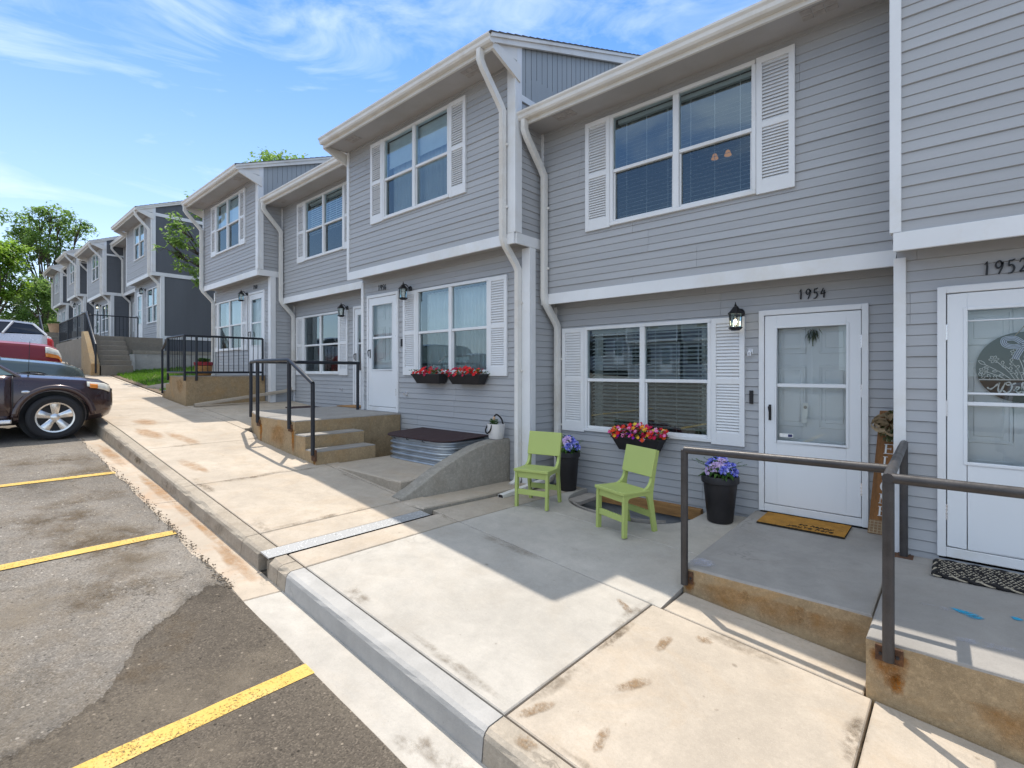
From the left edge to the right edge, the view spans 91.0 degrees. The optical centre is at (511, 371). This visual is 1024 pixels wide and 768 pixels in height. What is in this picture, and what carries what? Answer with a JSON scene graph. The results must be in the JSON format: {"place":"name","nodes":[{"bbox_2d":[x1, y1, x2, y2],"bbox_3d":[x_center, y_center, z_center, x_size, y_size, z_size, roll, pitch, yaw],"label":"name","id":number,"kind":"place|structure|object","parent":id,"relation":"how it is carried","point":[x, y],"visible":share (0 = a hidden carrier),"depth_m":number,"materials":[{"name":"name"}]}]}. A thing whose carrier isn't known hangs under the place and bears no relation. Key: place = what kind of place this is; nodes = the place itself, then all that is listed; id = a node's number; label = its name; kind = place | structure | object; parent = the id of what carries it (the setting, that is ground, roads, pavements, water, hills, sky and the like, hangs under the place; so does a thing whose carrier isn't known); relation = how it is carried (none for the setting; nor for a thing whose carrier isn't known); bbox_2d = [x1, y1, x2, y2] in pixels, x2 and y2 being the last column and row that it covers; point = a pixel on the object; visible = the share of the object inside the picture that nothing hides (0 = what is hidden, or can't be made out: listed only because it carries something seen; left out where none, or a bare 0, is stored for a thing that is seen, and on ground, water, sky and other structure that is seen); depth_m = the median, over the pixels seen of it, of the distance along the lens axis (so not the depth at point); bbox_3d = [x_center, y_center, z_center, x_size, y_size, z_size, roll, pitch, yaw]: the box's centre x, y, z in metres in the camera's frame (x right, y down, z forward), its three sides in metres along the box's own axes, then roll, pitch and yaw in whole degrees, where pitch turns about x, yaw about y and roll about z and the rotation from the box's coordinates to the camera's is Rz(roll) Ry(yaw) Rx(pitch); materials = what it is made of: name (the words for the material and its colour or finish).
{"place":"outdoors","nodes":[
{"label":"outdoors","id":0,"kind":"place"},
{"bbox_2d":[111,366,194,393],"bbox_3d":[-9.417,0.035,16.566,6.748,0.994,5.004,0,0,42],"label":"grass","id":1,"kind":"structure","parent":0,"point":[142,375],"depth_m":15.90,"materials":[{"name":"plant"}]},
{"bbox_2d":[150,147,307,287],"bbox_3d":[-9.208,-4.145,17.940,5.666,8.130,3.121,0,0,-21],"label":"yard tree","id":2,"kind":"object","parent":1,"relation":"on","point":[178,243],"visible":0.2,"depth_m":16.48,"materials":[{"name":"green plant"}]},
{"bbox_2d":[0,425,401,761],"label":"parking lot","id":3,"kind":"structure","parent":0,"point":[60,620],"depth_m":3.69,"materials":[{"name":"asphalt"}]},
{"bbox_2d":[0,319,53,346],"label":"parked car","id":4,"kind":"object","parent":3,"relation":"on","point":[17,331],"visible":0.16,"depth_m":13.27,"materials":[{"name":"white paint"}]},
{"bbox_2d":[0,340,61,362],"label":"parked truck","id":5,"kind":"object","parent":3,"relation":"on","point":[20,350],"visible":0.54,"depth_m":11.36,"materials":[{"name":"red paint"}]},
{"bbox_2d":[0,357,84,376],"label":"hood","id":6,"kind":"object","parent":3,"relation":"on","point":[15,365],"visible":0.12,"depth_m":9.50,"materials":[{"name":"paint"}]},
{"bbox_2d":[0,342,111,438],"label":"parked car","id":7,"kind":"object","parent":3,"relation":"on","point":[35,405],"visible":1,"depth_m":7.79,"materials":[{"name":"black paint"}]},
{"bbox_2d":[0,471,114,486],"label":"parking stripe","id":8,"kind":"object","parent":3,"relation":"on","point":[46,480],"visible":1,"depth_m":5.84,"materials":[{"name":"yellow paint"}]},
{"bbox_2d":[0,530,175,569],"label":"parking stripe","id":9,"kind":"object","parent":3,"relation":"on","point":[67,553],"visible":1,"depth_m":4.12,"materials":[{"name":"yellow paint"}]},
{"bbox_2d":[1,436,234,746],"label":"gravel","id":10,"kind":"structure","parent":3,"relation":"on","point":[168,522],"depth_m":4.61,"materials":[{"name":"gravel"}]},
{"bbox_2d":[74,663,314,767],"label":"parking stripe","id":11,"kind":"object","parent":3,"relation":"on","point":[269,686],"visible":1,"depth_m":2.45,"materials":[{"name":"yellow paint"}]},
{"bbox_2d":[0,584,406,767],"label":"asphalt patch","id":12,"kind":"object","parent":3,"relation":"on","point":[208,645],"visible":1,"depth_m":2.53,"materials":[{"name":"asphalt"}]},
{"bbox_2d":[0,0,760,322],"label":"sky","id":13,"kind":"structure","parent":0,"point":[108,108],"materials":[{"name":"blue"}]},
{"bbox_2d":[85,375,1023,767],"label":"pavement","id":14,"kind":"structure","parent":0,"point":[573,669],"depth_m":3.19,"materials":[{"name":"concrete"}]},
{"bbox_2d":[144,383,165,390],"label":"edging wall","id":15,"kind":"structure","parent":14,"relation":"on","point":[156,386],"depth_m":13.31,"materials":[{"name":"concrete"}]},
{"bbox_2d":[193,387,291,406],"bbox_3d":[-6.057,0.561,11.483,0.093,0.387,2.099,0,0,44],"label":"downspout extension","id":16,"kind":"object","parent":14,"relation":"on","point":[234,398],"visible":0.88,"depth_m":11.28,"materials":[{"name":"metal"}]},
{"bbox_2d":[258,510,429,577],"bbox_3d":[-1.442,1.575,4.613,0.166,0.250,1.630,0,0,42],"label":"trench drain","id":17,"kind":"object","parent":14,"relation":"on","point":[266,557],"visible":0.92,"depth_m":4.42,"materials":[{"name":"galvanized metal"}]},
{"bbox_2d":[433,483,746,609],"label":"patio","id":18,"kind":"structure","parent":0,"point":[642,561],"depth_m":4.77,"materials":[{"name":"concrete"}]},
{"bbox_2d":[498,474,555,497],"bbox_3d":[0.235,1.449,6.466,0.080,0.160,1.213,0,0,38],"label":"downspout extension","id":19,"kind":"object","parent":18,"relation":"on","point":[509,493],"visible":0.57,"depth_m":6.28,"materials":[{"name":"metal"}]},
{"bbox_2d":[514,431,562,510],"bbox_3d":[0.310,1.122,5.806,0.416,0.816,0.481,1,0,26],"label":"green chair","id":20,"kind":"object","parent":18,"relation":"on","point":[544,443],"visible":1,"depth_m":5.86,"materials":[{"name":"plastic"}]},
{"bbox_2d":[555,435,582,490],"bbox_3d":[0.705,1.179,6.586,0.515,0.713,0.442,0,0,42],"label":"flower pot","id":21,"kind":"object","parent":18,"relation":"on","point":[570,456],"visible":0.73,"depth_m":6.43,"materials":[{"name":"black plastic"}]},
{"bbox_2d":[595,444,658,538],"bbox_3d":[1.148,1.174,5.041,0.481,0.816,0.416,0,1,-31],"label":"green chair","id":22,"kind":"object","parent":18,"relation":"on","point":[641,460],"visible":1,"depth_m":4.99,"materials":[{"name":"plastic"}]},
{"bbox_2d":[692,456,746,523],"bbox_3d":[2.167,1.212,5.246,0.556,0.690,0.473,0,0,42],"label":"flower pot","id":23,"kind":"object","parent":18,"relation":"on","point":[720,490],"visible":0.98,"depth_m":5.13,"materials":[{"name":"black plastic"}]},
{"bbox_2d":[657,475,1023,572],"bbox_3d":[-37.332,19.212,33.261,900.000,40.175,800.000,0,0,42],"label":"ground","id":24,"kind":"structure","parent":0,"point":[994,566],"depth_m":6.16,"materials":[{"name":"concrete"}]},
{"bbox_2d":[0,236,34,313],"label":"shade tree","id":25,"kind":"object","parent":24,"relation":"on","point":[10,259],"visible":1,"depth_m":35.68,"materials":[{"name":"green plant"}]},
{"bbox_2d":[0,274,51,321],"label":"shade tree","id":26,"kind":"object","parent":24,"relation":"on","point":[13,312],"visible":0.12,"depth_m":45.11,"materials":[{"name":"green plant"}]},
{"bbox_2d":[0,270,57,331],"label":"shade tree","id":27,"kind":"object","parent":24,"relation":"on","point":[40,293],"visible":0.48,"depth_m":37.69,"materials":[{"name":"green plant"}]},
{"bbox_2d":[14,319,47,330],"bbox_3d":[-33.873,-2.155,35.130,4.414,3.103,4.095,0,0,0],"label":"hedge shrub","id":28,"kind":"object","parent":24,"relation":"on","point":[37,323],"visible":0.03,"depth_m":35.43,"materials":[{"name":"green plant"}]},
{"bbox_2d":[0,200,99,319],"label":"shade tree","id":29,"kind":"object","parent":24,"relation":"on","point":[29,236],"visible":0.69,"depth_m":41.41,"materials":[{"name":"green plant"}]},
{"bbox_2d":[43,264,72,332],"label":"townhouse","id":30,"kind":"structure","parent":24,"relation":"on","point":[59,296],"depth_m":32.77,"materials":[{"name":"paint"}]},
{"bbox_2d":[55,272,58,294],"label":"window","id":31,"kind":"structure","parent":30,"relation":"in","point":[57,274],"depth_m":33.28,"materials":[{"name":"white paint"}]},
{"bbox_2d":[62,310,65,321],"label":"window","id":32,"kind":"structure","parent":30,"relation":"in","point":[64,312],"depth_m":33.14,"materials":[{"name":"white paint"}]},
{"bbox_2d":[49,336,66,347],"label":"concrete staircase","id":33,"kind":"structure","parent":24,"relation":"on","point":[55,339],"depth_m":23.95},
{"bbox_2d":[61,263,73,307],"bbox_3d":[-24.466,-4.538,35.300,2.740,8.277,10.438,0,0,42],"label":"downspout","id":34,"kind":"object","parent":24,"relation":"on","point":[63,268],"visible":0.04,"depth_m":32.32,"materials":[{"name":"paint"}]},
{"bbox_2d":[45,332,98,340],"bbox_3d":[-25.703,-1.240,28.726,11.400,1.280,2.500,0,0,42],"label":"raised landing","id":35,"kind":"object","parent":24,"relation":"on","point":[51,334],"depth_m":24.23,"materials":[{"name":"grey concrete"}]},
{"bbox_2d":[47,321,59,332],"bbox_3d":[-22.458,-2.178,24.701,0.658,0.577,0.668,0,0,42],"label":"clay planter","id":36,"kind":"object","parent":35,"relation":"on","point":[53,326],"visible":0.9,"depth_m":24.54,"materials":[{"name":"brown ceramic"}]},
{"bbox_2d":[55,248,94,332],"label":"townhouse","id":37,"kind":"structure","parent":24,"relation":"on","point":[76,283],"depth_m":28.56,"materials":[{"name":"paint"}]},
{"bbox_2d":[70,258,74,284],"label":"window","id":38,"kind":"structure","parent":37,"relation":"in","point":[71,265],"depth_m":29.20,"materials":[{"name":"glass"}]},
{"bbox_2d":[74,305,76,330],"bbox_3d":[-26.249,-2.934,30.293,0.900,2.077,0.096,0,0,42],"label":"door","id":39,"kind":"structure","parent":37,"relation":"in","point":[75,309],"depth_m":30.24,"materials":[{"name":"white paint"}]},
{"bbox_2d":[78,303,80,326],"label":"window","id":40,"kind":"structure","parent":37,"relation":"in","point":[79,305],"depth_m":29.16,"materials":[{"name":"white paint"}]},
{"bbox_2d":[78,259,93,306],"bbox_3d":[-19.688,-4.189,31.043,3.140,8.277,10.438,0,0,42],"label":"downspout","id":41,"kind":"object","parent":24,"relation":"on","point":[82,266],"visible":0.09,"depth_m":28.25,"materials":[{"name":"paint"}]},
{"bbox_2d":[81,331,99,375],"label":"stair wall","id":42,"kind":"structure","parent":24,"relation":"on","point":[87,360],"depth_m":16.39,"materials":[{"name":"concrete"}]},
{"bbox_2d":[81,312,96,372],"bbox_3d":[-14.104,-1.013,16.773,2.428,2.126,0.051,0,0,42],"label":"stair railing","id":43,"kind":"object","parent":42,"relation":"on","point":[89,329],"visible":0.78,"depth_m":16.41,"materials":[{"name":"metal"}]},
{"bbox_2d":[74,236,130,336],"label":"townhouse","id":44,"kind":"structure","parent":24,"relation":"on","point":[101,258],"depth_m":23.90,"materials":[{"name":"paint"}]},
{"bbox_2d":[91,251,98,282],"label":"window","id":45,"kind":"structure","parent":44,"relation":"in","point":[95,259],"depth_m":24.67,"materials":[{"name":"white paint"}]},
{"bbox_2d":[95,306,99,335],"bbox_3d":[-21.191,-2.274,25.747,0.900,2.077,0.154,0,0,42],"label":"door","id":46,"kind":"structure","parent":44,"relation":"in","point":[97,310],"depth_m":25.54,"materials":[{"name":"white paint"}]},
{"bbox_2d":[101,303,107,332],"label":"window","id":47,"kind":"structure","parent":44,"relation":"in","point":[104,308],"depth_m":24.72,"materials":[{"name":"white paint"}]},
{"bbox_2d":[56,337,162,367],"bbox_3d":[-16.566,-0.412,20.867,8.500,1.625,2.600,0,0,42],"label":"raised landing","id":48,"kind":"object","parent":24,"relation":"on","point":[70,352],"visible":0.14,"depth_m":18.56,"materials":[{"name":"grey concrete"}]},
{"bbox_2d":[59,311,88,342],"bbox_3d":[-17.484,-1.671,20.024,6.894,0.942,0.042,0,0,42],"label":"landing railing","id":49,"kind":"object","parent":48,"relation":"on","point":[64,330],"visible":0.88,"depth_m":20.32,"materials":[{"name":"metal"}]},
{"bbox_2d":[85,314,138,336],"bbox_3d":[-15.275,-1.671,19.234,0.044,0.942,1.642,0,0,42],"label":"landing railing","id":50,"kind":"object","parent":48,"relation":"on","point":[96,315],"visible":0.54,"depth_m":19.28,"materials":[{"name":"metal"}]},
{"bbox_2d":[94,335,132,376],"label":"concrete staircase","id":51,"kind":"structure","parent":24,"relation":"on","point":[113,355],"depth_m":16.77,"materials":[{"name":"concrete"}]},
{"bbox_2d":[110,235,134,336],"bbox_3d":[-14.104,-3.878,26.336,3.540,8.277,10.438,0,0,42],"label":"downspout","id":52,"kind":"object","parent":24,"relation":"on","point":[120,241],"visible":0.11,"depth_m":23.84,"materials":[{"name":"paint"}]},
{"bbox_2d":[110,200,214,351],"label":"townhouse","id":53,"kind":"structure","parent":24,"relation":"on","point":[170,301],"depth_m":19.49,"materials":[{"name":"paint"}]},
{"bbox_2d":[133,302,134,331],"bbox_3d":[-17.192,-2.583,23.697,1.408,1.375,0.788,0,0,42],"label":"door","id":54,"kind":"structure","parent":53,"relation":"in","point":[133,302],"depth_m":23.85,"materials":[{"name":"white paint"}]},
{"bbox_2d":[134,221,144,261],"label":"window","id":55,"kind":"structure","parent":53,"relation":"in","point":[139,231],"depth_m":20.30,"materials":[{"name":"glass"}]},
{"bbox_2d":[137,292,142,337],"bbox_3d":[-15.447,-2.274,20.958,0.950,2.077,0.216,0,0,42],"label":"door","id":56,"kind":"structure","parent":53,"relation":"in","point":[139,296],"depth_m":20.95,"materials":[{"name":"white paint"}]},
{"bbox_2d":[146,286,156,323],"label":"window","id":57,"kind":"structure","parent":53,"relation":"in","point":[152,292],"depth_m":20.17,"materials":[{"name":"glass"}]},
{"bbox_2d":[129,350,210,370],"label":"planter wall","id":58,"kind":"structure","parent":24,"relation":"on","point":[143,359],"depth_m":17.92,"materials":[{"name":"concrete"}]},
{"bbox_2d":[162,375,264,405],"bbox_3d":[-7.178,0.848,12.095,1.830,1.505,1.658,0,0,42],"label":"stepped porch","id":59,"kind":"object","parent":24,"relation":"on","point":[190,391],"visible":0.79,"depth_m":11.36,"materials":[{"name":"concrete"}]},
{"bbox_2d":[193,357,212,375],"bbox_3d":[-6.974,-0.114,11.384,0.389,0.414,0.389,0,0,-7],"label":"barrel planter","id":60,"kind":"object","parent":59,"relation":"on","point":[210,365],"visible":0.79,"depth_m":11.27,"materials":[{"name":"wood"}]},
{"bbox_2d":[161,334,263,392],"bbox_3d":[-7.126,-0.142,11.987,1.758,1.324,1.667,0,0,42],"label":"baluster railing","id":61,"kind":"object","parent":59,"relation":"on","point":[184,372],"visible":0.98,"depth_m":11.38,"materials":[{"name":"metal"}]},
{"bbox_2d":[181,156,332,401],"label":"townhouse","id":62,"kind":"structure","parent":24,"relation":"on","point":[238,254],"depth_m":12.47,"materials":[{"name":"paint"}]},
{"bbox_2d":[215,191,250,255],"bbox_3d":[-7.086,-3.785,13.246,1.649,1.340,0.788,0,0,42],"label":"window","id":63,"kind":"structure","parent":62,"relation":"in","point":[227,211],"depth_m":13.33,"materials":[{"name":"glass"}]},
{"bbox_2d":[218,298,253,350],"bbox_3d":[-7.399,-1.252,13.913,1.721,1.375,0.788,0,0,42],"label":"window","id":64,"kind":"structure","parent":62,"relation":"in","point":[229,311],"depth_m":13.84,"materials":[{"name":"white paint"}]},
{"bbox_2d":[248,289,265,374],"bbox_3d":[-6.287,-0.944,12.475,0.946,2.077,0.216,0,0,42],"label":"door","id":65,"kind":"structure","parent":62,"relation":"in","point":[258,297],"depth_m":12.59,"materials":[{"name":"white paint"}]},
{"bbox_2d":[73,425,486,767],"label":"gutter pan","id":66,"kind":"object","parent":24,"relation":"on","point":[403,729],"visible":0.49,"depth_m":3.14,"materials":[{"name":"concrete"}]},
{"bbox_2d":[83,417,571,767],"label":"kerb","id":67,"kind":"structure","parent":66,"relation":"on","point":[483,732],"depth_m":3.05,"materials":[{"name":"concrete"}]},
{"bbox_2d":[259,153,362,406],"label":"townhouse","id":68,"kind":"structure","parent":24,"relation":"on","point":[319,291],"depth_m":11.30,"materials":[{"name":"paint"}]},
{"bbox_2d":[303,311,338,374],"bbox_3d":[-4.100,-0.623,11.711,1.653,1.375,0.788,0,0,42],"label":"window","id":69,"kind":"structure","parent":68,"relation":"in","point":[320,331],"depth_m":12.12,"materials":[{"name":"glass"}]},
{"bbox_2d":[304,183,342,260],"bbox_3d":[-3.792,-3.155,11.047,1.684,1.340,0.788,0,0,42],"label":"window","id":70,"kind":"structure","parent":68,"relation":"in","point":[323,213],"depth_m":11.31,"materials":[{"name":"white paint"}]},
{"bbox_2d":[353,305,360,404],"bbox_3d":[-2.925,-0.314,10.216,0.960,2.077,0.216,0,0,42],"label":"door","id":71,"kind":"structure","parent":68,"relation":"in","point":[356,309],"depth_m":10.45,"materials":[{"name":"white paint"}]},
{"bbox_2d":[251,406,399,464],"bbox_3d":[-2.954,1.350,8.597,2.991,1.300,2.353,0,0,42],"label":"stepped porch","id":72,"kind":"object","parent":24,"relation":"on","point":[344,434],"visible":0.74,"depth_m":7.57,"materials":[{"name":"concrete"}]},
{"bbox_2d":[285,406,318,408],"bbox_3d":[-4.368,0.810,10.957,1.300,0.050,0.550,0,0,42],"label":"doormat","id":73,"kind":"object","parent":72,"relation":"on","point":[293,407],"visible":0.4,"depth_m":11.14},
{"bbox_2d":[249,358,359,461],"bbox_3d":[-3.439,0.504,7.834,1.866,1.392,2.571,0,0,-13],"label":"stair railing","id":74,"kind":"object","parent":72,"relation":"on","point":[289,362],"visible":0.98,"depth_m":7.84,"materials":[{"name":"metal"}]},
{"bbox_2d":[337,405,360,407],"bbox_3d":[-3.123,0.690,10.002,0.730,0.016,0.380,0,0,42],"label":"door mat","id":75,"kind":"object","parent":72,"relation":"on","point":[352,406],"depth_m":9.96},
{"bbox_2d":[333,455,431,491],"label":"raised slab","id":76,"kind":"structure","parent":24,"relation":"on","point":[393,474],"depth_m":6.45,"materials":[{"name":"concrete"}]},
{"bbox_2d":[388,427,488,465],"bbox_3d":[-1.143,1.085,7.300,1.500,0.380,0.820,0,0,42],"label":"corrugated window well","id":77,"kind":"object","parent":76,"relation":"on","point":[428,446],"visible":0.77,"depth_m":7.01,"materials":[{"name":"metal"}]},
{"bbox_2d":[391,438,509,500],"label":"curved wall","id":78,"kind":"structure","parent":24,"relation":"on","point":[481,463],"depth_m":6.27,"materials":[{"name":"concrete"}]},
{"bbox_2d":[485,414,504,439],"bbox_3d":[-0.224,0.740,6.792,0.241,0.336,0.206,0,0,42],"label":"garden tote","id":79,"kind":"object","parent":78,"relation":"on","point":[496,429],"visible":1,"depth_m":6.73,"materials":[{"name":"beige plastic"}]},
{"bbox_2d":[402,481,525,514],"bbox_3d":[-0.473,1.663,6.053,0.390,0.475,1.790,0,0,42],"label":"raised strip","id":80,"kind":"object","parent":24,"relation":"on","point":[429,504],"visible":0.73,"depth_m":5.81,"materials":[{"name":"concrete"}]},
{"bbox_2d":[318,30,640,484],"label":"townhouse","id":81,"kind":"structure","parent":24,"relation":"on","point":[443,219],"depth_m":7.35,"materials":[{"name":"paint"}]},
{"bbox_2d":[367,291,402,412],"bbox_3d":[-2.257,-0.334,8.884,0.950,2.077,0.216,0,0,42],"label":"door","id":82,"kind":"structure","parent":81,"relation":"in","point":[382,309],"depth_m":8.93,"materials":[{"name":"white paint"}]},
{"bbox_2d":[382,104,448,219],"bbox_3d":[-1.271,-3.175,8.065,1.669,1.340,0.788,0,0,42],"label":"window","id":83,"kind":"structure","parent":81,"relation":"in","point":[415,158],"depth_m":7.87,"materials":[{"name":"glass"}]},
{"bbox_2d":[411,366,446,383],"bbox_3d":[-1.286,0.048,7.796,0.746,0.274,0.268,0,0,42],"label":"flower box","id":84,"kind":"object","parent":81,"relation":"attached to","point":[433,377],"visible":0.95,"depth_m":7.72,"materials":[{"name":"black plastic"}]},
{"bbox_2d":[416,277,487,373],"bbox_3d":[-0.691,-0.643,7.936,1.654,1.375,0.788,0,0,42],"label":"window","id":85,"kind":"structure","parent":81,"relation":"in","point":[452,319],"depth_m":7.75,"materials":[{"name":"white paint"}]},
{"bbox_2d":[446,365,489,384],"bbox_3d":[-0.654,0.047,7.239,0.756,0.276,0.292,0,0,42],"label":"flower box","id":86,"kind":"object","parent":81,"relation":"attached to","point":[471,378],"visible":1,"depth_m":7.13,"materials":[{"name":"black plastic"}]},
{"bbox_2d":[569,493,702,523],"bbox_3d":[1.294,1.917,5.782,1.590,0.765,0.895,0,0,42],"label":"window well","id":87,"kind":"object","parent":24,"relation":"in","point":[667,508],"depth_m":5.88,"materials":[{"name":"galvanized metal"},{"name":"soil"},{"name":"brown wood"}]},
{"bbox_2d":[517,0,896,529],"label":"townhouse","id":88,"kind":"structure","parent":24,"relation":"on","point":[716,242],"depth_m":5.30,"materials":[{"name":"paint"}]},
{"bbox_2d":[608,422,669,451],"bbox_3d":[1.496,0.776,6.013,0.765,0.347,0.299,0,0,42],"label":"flower box","id":89,"kind":"object","parent":88,"relation":"attached to","point":[653,438],"visible":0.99,"depth_m":5.94,"materials":[{"name":"black plastic"}]},
{"bbox_2d":[584,318,711,441],"bbox_3d":[1.838,0.098,6.420,1.680,1.375,0.788,0,0,42],"label":"window","id":90,"kind":"structure","parent":88,"relation":"in","point":[655,374],"depth_m":6.46,"materials":[{"name":"glass"}]},
{"bbox_2d":[609,59,755,232],"bbox_3d":[2.058,-2.435,5.836,1.665,1.340,0.788,0,0,42],"label":"window","id":91,"kind":"structure","parent":88,"relation":"in","point":[693,145],"depth_m":5.97,"materials":[{"name":"glass"}]},
{"bbox_2d":[759,303,868,527],"bbox_3d":[2.958,0.406,4.975,0.942,2.077,0.216,0,0,42],"label":"door","id":92,"kind":"structure","parent":88,"relation":"in","point":[831,375],"depth_m":4.96,"materials":[{"name":"white paint"}]},
{"bbox_2d":[780,433,792,437],"bbox_3d":[2.776,0.646,5.095,0.123,0.037,0.003,0,0,42],"label":"window sticker","id":93,"kind":"object","parent":92,"relation":"attached to","point":[786,435],"depth_m":5.10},
{"bbox_2d":[801,403,807,422],"bbox_3d":[2.908,0.410,5.000,0.060,0.200,0.003,0,0,42],"label":"paper tag","id":94,"kind":"object","parent":92,"relation":"attached to","point":[804,412],"visible":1,"depth_m":5.00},
{"bbox_2d":[805,329,821,345],"bbox_3d":[2.985,-0.340,4.986,0.160,0.180,0.014,0,0,42],"label":"door tassel","id":95,"kind":"object","parent":92,"relation":"hanging from","point":[812,334],"depth_m":4.99,"materials":[{"name":"green plant"}]},
{"bbox_2d":[683,511,881,662],"bbox_3d":[2.376,1.826,4.199,1.237,0.748,1.838,0,0,42],"label":"concrete porch","id":96,"kind":"object","parent":24,"relation":"on","point":[822,590],"visible":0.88,"depth_m":3.69,"materials":[{"name":"concrete"}]},
{"bbox_2d":[756,512,851,538],"bbox_3d":[2.757,1.446,4.766,0.717,0.029,0.387,0,0,42],"label":"coir doormat","id":97,"kind":"object","parent":96,"relation":"on","point":[835,530],"visible":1,"depth_m":4.72,"materials":[{"name":"brown"}]},
{"bbox_2d":[867,410,892,534],"bbox_3d":[3.340,0.895,4.456,0.312,1.114,0.113,0,0,42],"label":"welcome board","id":98,"kind":"object","parent":96,"relation":"on","point":[882,421],"visible":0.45,"depth_m":4.50,"materials":[{"name":"brown wood"}]},
{"bbox_2d":[866,556,1023,764],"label":"concrete porch","id":99,"kind":"object","parent":24,"relation":"on","point":[960,673],"visible":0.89,"depth_m":2.70,"materials":[{"name":"concrete"}]},
{"bbox_2d":[681,440,1023,666],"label":"porch railing","id":100,"kind":"object","parent":99,"relation":"on","point":[886,651],"visible":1,"depth_m":2.72,"materials":[{"name":"grey metal"}]},
{"bbox_2d":[931,558,1023,594],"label":"rope doormat","id":101,"kind":"object","parent":99,"relation":"on","point":[997,579],"visible":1,"depth_m":3.54,"materials":[{"name":"fabric"}]},
{"bbox_2d":[889,0,1023,574],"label":"townhouse","id":102,"kind":"structure","parent":24,"relation":"on","point":[956,149],"depth_m":3.74,"materials":[{"name":"paint"}]},
{"bbox_2d":[937,280,1023,570],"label":"door","id":103,"kind":"structure","parent":102,"relation":"in","point":[980,433],"depth_m":3.78,"materials":[{"name":"white paint"}]},
{"bbox_2d":[976,326,1023,402],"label":"round welcome sign","id":104,"kind":"object","parent":103,"relation":"attached to","point":[1000,365],"visible":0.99,"depth_m":3.70,"materials":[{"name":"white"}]},
{"bbox_3d":[-21.797,-0.950,23.338,1.600,1.500,0.250,0,0,42],"label":"stair wall","id":105,"kind":"object","parent":24,"relation":"on","visible":0},
{"bbox_2d":[36,314,43,330],"bbox_3d":[-22.314,-1.762,23.792,3.024,1.924,0.046,0,0,42],"label":"stair railing","id":106,"kind":"object","parent":105,"relation":"on","point":[40,324],"visible":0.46,"depth_m":23.60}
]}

